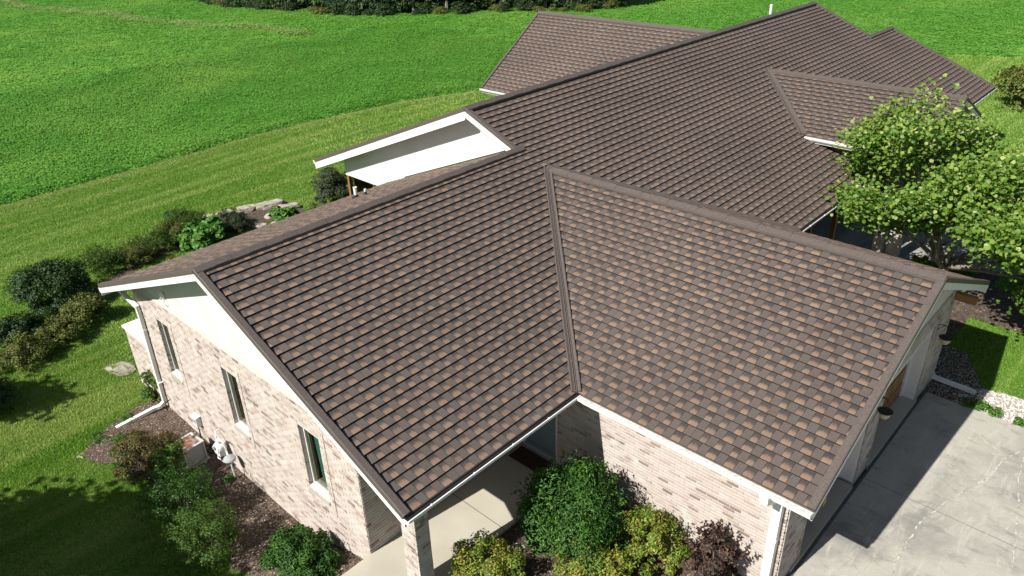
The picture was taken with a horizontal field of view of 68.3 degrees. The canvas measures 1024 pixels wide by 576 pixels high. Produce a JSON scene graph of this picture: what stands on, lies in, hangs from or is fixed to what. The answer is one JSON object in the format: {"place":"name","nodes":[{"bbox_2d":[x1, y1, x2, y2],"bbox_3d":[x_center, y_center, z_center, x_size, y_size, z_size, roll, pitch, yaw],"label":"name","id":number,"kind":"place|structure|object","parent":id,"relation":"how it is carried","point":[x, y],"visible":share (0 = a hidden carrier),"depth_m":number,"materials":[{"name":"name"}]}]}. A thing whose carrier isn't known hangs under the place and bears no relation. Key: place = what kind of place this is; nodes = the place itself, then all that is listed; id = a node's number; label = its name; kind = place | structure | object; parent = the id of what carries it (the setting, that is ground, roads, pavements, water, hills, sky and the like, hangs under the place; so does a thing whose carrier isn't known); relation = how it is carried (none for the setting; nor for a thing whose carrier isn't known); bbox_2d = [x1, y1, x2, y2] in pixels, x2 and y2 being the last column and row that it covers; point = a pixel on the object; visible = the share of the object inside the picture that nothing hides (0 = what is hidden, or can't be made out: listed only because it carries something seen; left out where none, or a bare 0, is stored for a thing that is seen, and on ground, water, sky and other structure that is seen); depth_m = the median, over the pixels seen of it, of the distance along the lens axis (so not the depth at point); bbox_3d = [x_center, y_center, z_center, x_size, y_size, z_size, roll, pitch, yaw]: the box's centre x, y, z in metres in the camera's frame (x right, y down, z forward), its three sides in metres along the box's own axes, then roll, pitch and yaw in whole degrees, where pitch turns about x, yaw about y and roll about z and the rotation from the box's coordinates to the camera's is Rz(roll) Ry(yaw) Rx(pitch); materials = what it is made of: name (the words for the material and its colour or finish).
{"place":"outdoors","nodes":[
{"label":"outdoors","id":0,"kind":"place"},
{"bbox_2d":[0,90,482,209],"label":"lawn grass","id":1,"kind":"structure","parent":0,"point":[191,155],"depth_m":47.29,"materials":[{"name":"green plant"}]},
{"bbox_2d":[342,441,560,575],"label":"porch floor","id":2,"kind":"structure","parent":0,"point":[486,500],"depth_m":17.52,"materials":[{"name":"concrete"}]},
{"bbox_2d":[509,446,550,473],"bbox_3d":[0.453,4.356,19.186,1.020,0.026,0.515,23,37,37],"label":"door mat","id":3,"kind":"object","parent":2,"relation":"on","point":[523,455],"depth_m":19.20,"materials":[{"name":"black fabric"}]},
{"bbox_2d":[0,55,1023,575],"bbox_3d":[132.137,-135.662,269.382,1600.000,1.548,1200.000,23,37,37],"label":"lawn","id":4,"kind":"structure","parent":0,"point":[298,201],"depth_m":26.10,"materials":[{"name":"green plant"}]},
{"bbox_2d":[0,377,21,413],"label":"dark shrub","id":5,"kind":"object","parent":4,"relation":"on","point":[6,394],"visible":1,"depth_m":23.36,"materials":[{"name":"green plant"}]},
{"bbox_2d":[0,331,56,373],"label":"olive shrub","id":6,"kind":"object","parent":4,"relation":"on","point":[15,349],"visible":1,"depth_m":25.44,"materials":[{"name":"green plant"}]},
{"bbox_2d":[3,255,92,316],"bbox_3d":[-17.890,-0.156,29.386,3.487,2.109,2.948,23,37,37],"label":"round shrub","id":7,"kind":"object","parent":4,"relation":"on","point":[61,277],"visible":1,"depth_m":28.76,"materials":[{"name":"green plant"}]},
{"bbox_2d":[35,314,85,349],"bbox_3d":[-16.109,1.512,26.789,1.621,1.238,1.645,-5,29,-5],"label":"olive shrub","id":8,"kind":"object","parent":4,"relation":"on","point":[65,327],"visible":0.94,"depth_m":26.66,"materials":[{"name":"green plant"}]},
{"bbox_2d":[58,291,111,326],"bbox_3d":[-15.925,0.820,28.071,1.879,1.305,1.835,23,37,37],"label":"olive shrub","id":9,"kind":"object","parent":4,"relation":"on","point":[82,307],"visible":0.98,"depth_m":27.84,"materials":[{"name":"green plant"}]},
{"bbox_2d":[73,243,130,277],"bbox_3d":[-17.544,-1.248,32.187,2.111,1.358,2.234,23,37,37],"label":"perennial mound","id":10,"kind":"object","parent":4,"relation":"on","point":[95,258],"visible":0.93,"depth_m":31.94,"materials":[{"name":"green plant"}]},
{"bbox_2d":[104,361,135,375],"bbox_3d":[-13.110,2.739,25.318,1.151,0.169,0.748,12,31,23],"label":"limestone rock","id":11,"kind":"object","parent":4,"relation":"on","point":[118,369],"visible":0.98,"depth_m":25.27,"materials":[{"name":"beige stone"}]},
{"bbox_2d":[0,329,246,575],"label":"lawn grass","id":12,"kind":"structure","parent":4,"relation":"on","point":[33,534],"depth_m":20.25,"materials":[{"name":"green plant"}]},
{"bbox_2d":[139,369,161,400],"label":"corner shrub","id":13,"kind":"object","parent":4,"relation":"on","point":[146,392],"visible":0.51,"depth_m":23.43,"materials":[{"name":"green plant"}]},
{"bbox_2d":[1,202,305,364],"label":"mulch bed","id":14,"kind":"object","parent":4,"relation":"on","point":[256,216],"visible":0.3,"depth_m":34.05,"materials":[{"name":"soil"}]},
{"bbox_2d":[0,310,48,345],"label":"dark shrub","id":15,"kind":"object","parent":14,"relation":"on","point":[10,324],"visible":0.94,"depth_m":27.40,"materials":[{"name":"green plant"}]},
{"bbox_2d":[108,237,157,268],"bbox_3d":[-16.446,-1.594,32.888,2.052,1.206,2.099,23,37,37],"label":"perennial mound","id":16,"kind":"object","parent":14,"relation":"on","point":[139,252],"visible":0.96,"depth_m":32.59,"materials":[{"name":"green plant"}]},
{"bbox_2d":[129,226,179,252],"bbox_3d":[-16.020,-2.152,33.885,2.182,1.199,2.242,23,37,37],"label":"perennial mound","id":17,"kind":"object","parent":14,"relation":"on","point":[162,239],"visible":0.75,"depth_m":33.70,"materials":[{"name":"green plant"}]},
{"bbox_2d":[152,216,193,244],"bbox_3d":[-15.598,-2.651,34.686,1.991,1.275,2.045,23,37,37],"label":"perennial mound","id":18,"kind":"object","parent":14,"relation":"on","point":[175,227],"visible":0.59,"depth_m":34.51,"materials":[{"name":"green plant"}]},
{"bbox_2d":[163,206,206,228],"bbox_3d":[-15.403,-3.187,35.580,2.101,1.348,2.244,23,37,37],"label":"perennial mound","id":19,"kind":"object","parent":14,"relation":"on","point":[192,215],"visible":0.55,"depth_m":35.54,"materials":[{"name":"green plant"}]},
{"bbox_2d":[213,206,254,232],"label":"juniper shrub","id":20,"kind":"object","parent":14,"relation":"on","point":[234,218],"visible":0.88,"depth_m":35.74,"materials":[{"name":"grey plant"}]},
{"bbox_2d":[236,204,255,212],"bbox_3d":[-13.378,-3.939,37.915,1.066,0.378,0.601,-16,32,-24],"label":"limestone rock","id":21,"kind":"object","parent":14,"relation":"on","point":[249,208],"visible":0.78,"depth_m":37.77,"materials":[{"name":"beige stone"}]},
{"bbox_2d":[255,199,285,209],"bbox_3d":[-12.273,-4.203,38.326,1.588,0.398,0.628,-16,32,-24],"label":"limestone rock","id":22,"kind":"object","parent":14,"relation":"on","point":[269,204],"visible":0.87,"depth_m":38.10,"materials":[{"name":"beige stone"}]},
{"bbox_2d":[268,205,299,221],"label":"hosta plant","id":23,"kind":"object","parent":14,"relation":"on","point":[278,213],"visible":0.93,"depth_m":36.40,"materials":[{"name":"green plant"}]},
{"bbox_2d":[278,202,299,208],"bbox_3d":[-11.315,-4.062,38.068,1.221,0.370,0.535,-11,30,-17],"label":"limestone rock","id":24,"kind":"object","parent":14,"relation":"on","point":[296,205],"visible":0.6,"depth_m":38.00,"materials":[{"name":"beige stone"}]},
{"bbox_2d":[0,132,353,485],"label":"lawn grass","id":25,"kind":"structure","parent":4,"relation":"on","point":[183,187],"depth_m":38.14,"materials":[{"name":"green plant"}]},
{"bbox_2d":[173,215,228,250],"bbox_3d":[-14.289,-2.584,34.596,2.241,1.165,2.382,23,37,37],"label":"hosta plant","id":26,"kind":"object","parent":4,"relation":"on","point":[207,231],"visible":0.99,"depth_m":34.15,"materials":[{"name":"green plant"}]},
{"bbox_2d":[80,397,362,575],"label":"mulch bed","id":27,"kind":"object","parent":4,"relation":"on","point":[259,500],"visible":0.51,"depth_m":19.99,"materials":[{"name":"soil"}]},
{"bbox_2d":[88,429,108,446],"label":"weed","id":28,"kind":"object","parent":27,"relation":"on","point":[96,439],"visible":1,"depth_m":22.09,"materials":[{"name":"green plant"}]},
{"bbox_2d":[120,411,134,423],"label":"weed","id":29,"kind":"object","parent":27,"relation":"on","point":[122,418],"visible":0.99,"depth_m":22.87,"materials":[{"name":"green plant"}]},
{"bbox_2d":[111,429,183,485],"bbox_3d":[-10.032,4.475,20.824,2.017,1.334,1.933,-9,29,-12],"label":"bronze barberry","id":30,"kind":"object","parent":27,"relation":"on","point":[142,445],"visible":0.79,"depth_m":20.51,"materials":[{"name":"brown plant"}]},
{"bbox_2d":[146,438,195,484],"bbox_3d":[-9.205,4.718,20.241,1.181,1.443,1.133,23,37,37],"label":"leafy shrub","id":31,"kind":"object","parent":27,"relation":"on","point":[171,452],"visible":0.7,"depth_m":20.14,"materials":[{"name":"green plant"}]},
{"bbox_2d":[131,455,225,535],"bbox_3d":[-8.312,5.180,18.776,2.212,2.013,2.063,23,37,37],"label":"cedar shrub","id":32,"kind":"object","parent":27,"relation":"on","point":[180,485],"visible":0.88,"depth_m":18.62,"materials":[{"name":"green plant"}]},
{"bbox_2d":[175,432,210,470],"bbox_3d":[-9.035,4.607,21.187,0.720,0.710,0.720,19,35,33],"label":"air conditioner","id":33,"kind":"object","parent":27,"relation":"on","point":[194,447],"visible":0.61,"depth_m":21.05,"materials":[{"name":"paint"}]},
{"bbox_2d":[158,497,241,574],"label":"cedar shrub","id":34,"kind":"object","parent":27,"relation":"on","point":[219,529],"visible":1,"depth_m":17.53,"materials":[{"name":"green plant"}]},
{"bbox_2d":[221,473,235,483],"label":"weed","id":35,"kind":"object","parent":27,"relation":"on","point":[229,477],"visible":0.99,"depth_m":20.54,"materials":[{"name":"green plant"}]},
{"bbox_2d":[258,522,344,575],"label":"holly shrub","id":36,"kind":"object","parent":27,"relation":"on","point":[289,552],"visible":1,"depth_m":16.82,"materials":[{"name":"green plant"}]},
{"bbox_2d":[251,0,271,9],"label":"undergrowth shrub","id":37,"kind":"object","parent":4,"relation":"on","point":[257,5],"visible":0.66,"depth_m":94.60,"materials":[{"name":"green plant"}]},
{"bbox_2d":[259,0,277,8],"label":"undergrowth shrub","id":38,"kind":"object","parent":4,"relation":"on","point":[266,3],"visible":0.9,"depth_m":94.48,"materials":[{"name":"green plant"}]},
{"bbox_2d":[271,0,303,6],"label":"undergrowth shrub","id":39,"kind":"object","parent":4,"relation":"on","point":[281,2],"visible":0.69,"depth_m":93.42,"materials":[{"name":"green plant"}]},
{"bbox_2d":[280,1,298,11],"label":"undergrowth shrub","id":40,"kind":"object","parent":4,"relation":"on","point":[287,7],"visible":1,"depth_m":92.27,"materials":[{"name":"green plant"}]},
{"bbox_2d":[309,165,353,203],"bbox_3d":[-8.750,-5.006,37.523,2.227,2.385,2.753,-14,31,-21],"label":"round bush","id":41,"kind":"object","parent":4,"relation":"on","point":[333,187],"visible":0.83,"depth_m":36.85,"materials":[{"name":"green plant"}]},
{"bbox_2d":[340,2,361,14],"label":"undergrowth shrub","id":42,"kind":"object","parent":4,"relation":"on","point":[354,10],"visible":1,"depth_m":89.32,"materials":[{"name":"green plant"}]},
{"bbox_2d":[339,0,369,10],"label":"undergrowth shrub","id":43,"kind":"object","parent":4,"relation":"on","point":[351,2],"visible":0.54,"depth_m":89.99,"materials":[{"name":"green plant"}]},
{"bbox_2d":[359,0,400,12],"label":"undergrowth shrub","id":44,"kind":"object","parent":4,"relation":"on","point":[375,3],"visible":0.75,"depth_m":89.31,"materials":[{"name":"green plant"}]},
{"bbox_2d":[373,2,395,15],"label":"undergrowth shrub","id":45,"kind":"object","parent":4,"relation":"on","point":[385,10],"visible":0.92,"depth_m":88.66,"materials":[{"name":"green plant"}]},
{"bbox_2d":[276,90,496,151],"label":"lawn grass","id":46,"kind":"structure","parent":4,"relation":"on","point":[387,116],"depth_m":51.31,"materials":[{"name":"green plant"}]},
{"bbox_2d":[383,0,421,11],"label":"undergrowth shrub","id":47,"kind":"object","parent":4,"relation":"on","point":[399,5],"visible":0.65,"depth_m":89.84,"materials":[{"name":"green plant"}]},
{"bbox_2d":[402,0,432,9],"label":"undergrowth shrub","id":48,"kind":"object","parent":4,"relation":"on","point":[416,3],"visible":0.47,"depth_m":90.11,"materials":[{"name":"green plant"}]},
{"bbox_2d":[416,2,433,13],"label":"undergrowth shrub","id":49,"kind":"object","parent":4,"relation":"on","point":[425,8],"visible":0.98,"depth_m":89.12,"materials":[{"name":"green plant"}]},
{"bbox_2d":[422,0,451,8],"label":"undergrowth shrub","id":50,"kind":"object","parent":4,"relation":"on","point":[435,3],"visible":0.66,"depth_m":90.31,"materials":[{"name":"green plant"}]},
{"bbox_2d":[450,0,470,13],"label":"undergrowth shrub","id":51,"kind":"object","parent":4,"relation":"on","point":[458,7],"visible":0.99,"depth_m":87.68,"materials":[{"name":"green plant"}]},
{"bbox_2d":[465,0,497,8],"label":"undergrowth shrub","id":52,"kind":"object","parent":4,"relation":"on","point":[470,4],"visible":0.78,"depth_m":89.15,"materials":[{"name":"green plant"}]},
{"bbox_2d":[495,1,510,10],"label":"undergrowth shrub","id":53,"kind":"object","parent":4,"relation":"on","point":[504,6],"visible":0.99,"depth_m":88.42,"materials":[{"name":"green plant"}]},
{"bbox_2d":[97,1,997,575],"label":"house","id":54,"kind":"structure","parent":4,"relation":"on","point":[581,235],"depth_m":17.88,"materials":[{"name":"brown"}]},
{"bbox_2d":[161,323,183,384],"bbox_3d":[-9.547,1.751,21.374,0.694,1.916,0.335,23,37,37],"label":"window","id":55,"kind":"structure","parent":54,"relation":"in","point":[166,332],"depth_m":21.61,"materials":[{"name":"grey"}]},
{"bbox_2d":[190,412,211,453],"bbox_3d":[-8.861,4.164,21.595,0.224,0.907,0.977,-22,35,-32],"label":"electrical box","id":56,"kind":"object","parent":54,"relation":"attached to","point":[196,419],"visible":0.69,"depth_m":21.62,"materials":[{"name":"white paint"}]},
{"bbox_2d":[212,429,235,476],"bbox_3d":[-7.905,4.528,20.637,0.362,1.002,1.307,-24,36,-35],"label":"gas meter","id":57,"kind":"object","parent":54,"relation":"attached to","point":[219,446],"visible":1,"depth_m":20.49,"materials":[{"name":"white paint"}]},
{"bbox_2d":[226,371,250,439],"bbox_3d":[-6.887,2.870,19.173,0.754,1.916,0.335,23,37,37],"label":"window","id":58,"kind":"structure","parent":54,"relation":"in","point":[231,380],"depth_m":19.45,"materials":[{"name":"grey"}]},
{"bbox_2d":[303,428,330,505],"bbox_3d":[-4.358,3.934,17.081,0.814,1.916,0.335,23,37,37],"label":"window","id":59,"kind":"structure","parent":54,"relation":"in","point":[321,482],"depth_m":17.32,"materials":[{"name":"grey"}]},
{"bbox_2d":[347,175,375,194],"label":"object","id":60,"kind":"structure","parent":54,"relation":"in","point":[349,178],"depth_m":30.60,"materials":[{"name":"brown wood"}]},
{"bbox_2d":[353,177,372,192],"bbox_3d":[-2.677,-4.826,35.059,0.080,4.180,10.910,23,37,37],"label":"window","id":61,"kind":"structure","parent":54,"relation":"in","point":[361,185],"depth_m":31.06,"materials":[{"name":"black glass"}]},
{"bbox_2d":[523,416,555,461],"bbox_3d":[0.737,3.184,18.883,1.200,2.340,0.190,23,37,37],"label":"entry door","id":62,"kind":"structure","parent":54,"relation":"in","point":[545,436],"depth_m":19.19,"materials":[{"name":"grey paint"}]},
{"bbox_2d":[877,397,893,419],"bbox_3d":[8.365,2.689,16.893,0.340,0.543,0.340,-2,29,-1],"label":"hanging planter","id":63,"kind":"object","parent":54,"relation":"attached to","point":[885,412],"visible":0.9,"depth_m":16.89,"materials":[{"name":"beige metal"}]},
{"bbox_2d":[879,364,906,420],"bbox_3d":[9.581,2.609,19.391,0.075,2.170,3.300,23,37,37],"label":"garage door","id":64,"kind":"structure","parent":54,"relation":"in","point":[893,391],"depth_m":20.14,"materials":[{"name":"brown wood"}]},
{"bbox_2d":[937,324,952,344],"bbox_3d":[11.306,1.223,19.653,0.340,0.543,0.340,-2,29,-1],"label":"hanging planter","id":65,"kind":"object","parent":54,"relation":"attached to","point":[945,339],"visible":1,"depth_m":19.65,"materials":[{"name":"beige metal"}]},
{"bbox_2d":[468,491,741,575],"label":"mulch bed","id":66,"kind":"object","parent":4,"relation":"on","point":[529,562],"visible":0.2,"depth_m":16.49,"materials":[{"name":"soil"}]},
{"bbox_2d":[448,528,525,575],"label":"golden spirea","id":67,"kind":"object","parent":66,"relation":"on","point":[506,563],"visible":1,"depth_m":15.69,"materials":[{"name":"yellow plant"}]},
{"bbox_2d":[511,450,634,575],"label":"yew shrub","id":68,"kind":"object","parent":66,"relation":"on","point":[583,495],"visible":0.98,"depth_m":15.95,"materials":[{"name":"green plant"}]},
{"bbox_2d":[551,535,651,575],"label":"golden spirea","id":69,"kind":"object","parent":66,"relation":"on","point":[623,561],"visible":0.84,"depth_m":15.41,"materials":[{"name":"yellow plant"}]},
{"bbox_2d":[611,502,692,575],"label":"golden spirea","id":70,"kind":"object","parent":66,"relation":"on","point":[643,524],"visible":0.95,"depth_m":15.88,"materials":[{"name":"yellow plant"}]},
{"bbox_2d":[678,519,750,575],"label":"ninebark","id":71,"kind":"object","parent":66,"relation":"on","point":[712,540],"visible":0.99,"depth_m":15.21,"materials":[{"name":"purple plant"}]},
{"bbox_2d":[921,346,982,403],"bbox_3d":[12.926,2.526,21.986,1.900,0.001,3.500,23,37,37],"label":"gravel bed","id":72,"kind":"object","parent":4,"relation":"on","point":[956,372],"visible":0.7,"depth_m":22.01,"materials":[{"name":"grey gravel"}]},
{"bbox_2d":[902,156,1023,274],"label":"redbud tree","id":73,"kind":"object","parent":4,"relation":"on","point":[993,247],"visible":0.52,"depth_m":20.61,"materials":[{"name":"green plant"}]},
{"bbox_2d":[941,278,1023,399],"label":"lawn grass","id":74,"kind":"structure","parent":4,"relation":"on","point":[1008,352],"depth_m":23.00,"materials":[{"name":"green plant"}]},
{"bbox_2d":[942,272,1023,346],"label":"mulch bed","id":75,"kind":"object","parent":4,"relation":"on","point":[1006,304],"visible":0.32,"depth_m":25.07,"materials":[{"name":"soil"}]},
{"bbox_2d":[817,73,1023,325],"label":"redbud tree","id":76,"kind":"object","parent":75,"relation":"on","point":[962,176],"visible":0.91,"depth_m":23.69,"materials":[{"name":"green plant"}]},
{"bbox_2d":[909,254,937,267],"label":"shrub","id":77,"kind":"object","parent":75,"relation":"on","point":[920,260],"visible":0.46,"depth_m":27.04,"materials":[{"name":"green plant"}]},
{"bbox_2d":[927,256,976,291],"bbox_3d":[15.431,-0.584,26.533,1.693,1.136,1.476,23,37,37],"label":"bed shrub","id":78,"kind":"object","parent":75,"relation":"on","point":[969,274],"visible":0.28,"depth_m":26.19,"materials":[{"name":"green plant"}]},
{"bbox_2d":[955,385,1023,425],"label":"gravel bed","id":79,"kind":"object","parent":4,"relation":"on","point":[1007,406],"visible":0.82,"depth_m":20.79,"materials":[{"name":"white gravel"}]},
{"bbox_2d":[958,396,979,409],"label":"weed","id":80,"kind":"object","parent":79,"relation":"on","point":[965,402],"visible":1,"depth_m":20.56,"materials":[{"name":"green plant"}]},
{"bbox_2d":[969,397,991,412],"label":"weed","id":81,"kind":"object","parent":79,"relation":"on","point":[981,403],"visible":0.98,"depth_m":20.48,"materials":[{"name":"green plant"}]},
{"bbox_2d":[986,406,1003,417],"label":"weed","id":82,"kind":"object","parent":79,"relation":"on","point":[993,412],"visible":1,"depth_m":20.21,"materials":[{"name":"green plant"}]},
{"bbox_2d":[1011,417,1023,427],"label":"weed","id":83,"kind":"object","parent":79,"relation":"on","point":[1019,421],"visible":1,"depth_m":19.82,"materials":[{"name":"green plant"}]},
{"bbox_2d":[990,64,1023,108],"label":"bush","id":84,"kind":"object","parent":4,"relation":"on","point":[1011,82],"visible":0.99,"depth_m":44.69,"materials":[{"name":"green plant"}]},
{"bbox_2d":[0,0,1023,204],"bbox_3d":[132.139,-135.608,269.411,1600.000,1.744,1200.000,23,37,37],"label":"crop field","id":85,"kind":"structure","parent":0,"point":[473,87],"depth_m":71.29,"materials":[{"name":"green plant"}]},
{"bbox_2d":[0,0,322,35],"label":"crop plants","id":86,"kind":"object","parent":85,"relation":"on","point":[125,14],"visible":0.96,"depth_m":90.43,"materials":[{"name":"green plant"}]},
{"bbox_2d":[0,0,498,104],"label":"crop plants","id":87,"kind":"object","parent":85,"relation":"on","point":[45,14],"visible":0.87,"depth_m":81.56,"materials":[{"name":"green plant"}]},
{"bbox_2d":[0,21,514,205],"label":"crop plants","id":88,"kind":"object","parent":85,"relation":"on","point":[316,97],"visible":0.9,"depth_m":57.52,"materials":[{"name":"green plant"}]},
{"bbox_2d":[310,6,327,14],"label":"undergrowth shrub","id":89,"kind":"object","parent":85,"relation":"on","point":[316,10],"visible":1,"depth_m":90.34,"materials":[{"name":"green plant"}]},
{"bbox_2d":[311,0,333,6],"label":"undergrowth shrub","id":90,"kind":"object","parent":85,"relation":"on","point":[319,3],"visible":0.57,"depth_m":92.23,"materials":[{"name":"green plant"}]},
{"bbox_2d":[325,1,345,14],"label":"undergrowth shrub","id":91,"kind":"object","parent":85,"relation":"on","point":[334,7],"visible":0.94,"depth_m":89.94,"materials":[{"name":"green plant"}]},
{"bbox_2d":[432,6,447,13],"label":"undergrowth shrub","id":92,"kind":"object","parent":85,"relation":"on","point":[439,9],"visible":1,"depth_m":88.85,"materials":[{"name":"green plant"}]},
{"bbox_2d":[513,0,528,9],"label":"undergrowth shrub","id":93,"kind":"object","parent":85,"relation":"on","point":[523,4],"visible":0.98,"depth_m":88.88,"materials":[{"name":"green plant"}]},
{"bbox_2d":[573,3,592,10],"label":"undergrowth shrub","id":94,"kind":"object","parent":85,"relation":"on","point":[584,6],"visible":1,"depth_m":89.05,"materials":[{"name":"green plant"}]},
{"bbox_2d":[373,0,1023,55],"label":"crop plants","id":95,"kind":"object","parent":85,"relation":"on","point":[969,40],"visible":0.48,"depth_m":81.46,"materials":[{"name":"green plant"}]},
{"bbox_2d":[790,391,1023,575],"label":"driveway","id":96,"kind":"structure","parent":0,"point":[938,489],"depth_m":17.40,"materials":[{"name":"concrete"}]},
{"bbox_2d":[805,188,1021,274],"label":"courtyard paving","id":97,"kind":"structure","parent":0,"point":[860,238],"depth_m":29.94,"materials":[{"name":"concrete"}]},
{"bbox_2d":[943,54,1023,163],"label":"lawn grass","id":98,"kind":"structure","parent":0,"point":[989,71],"depth_m":46.95,"materials":[{"name":"green plant"}]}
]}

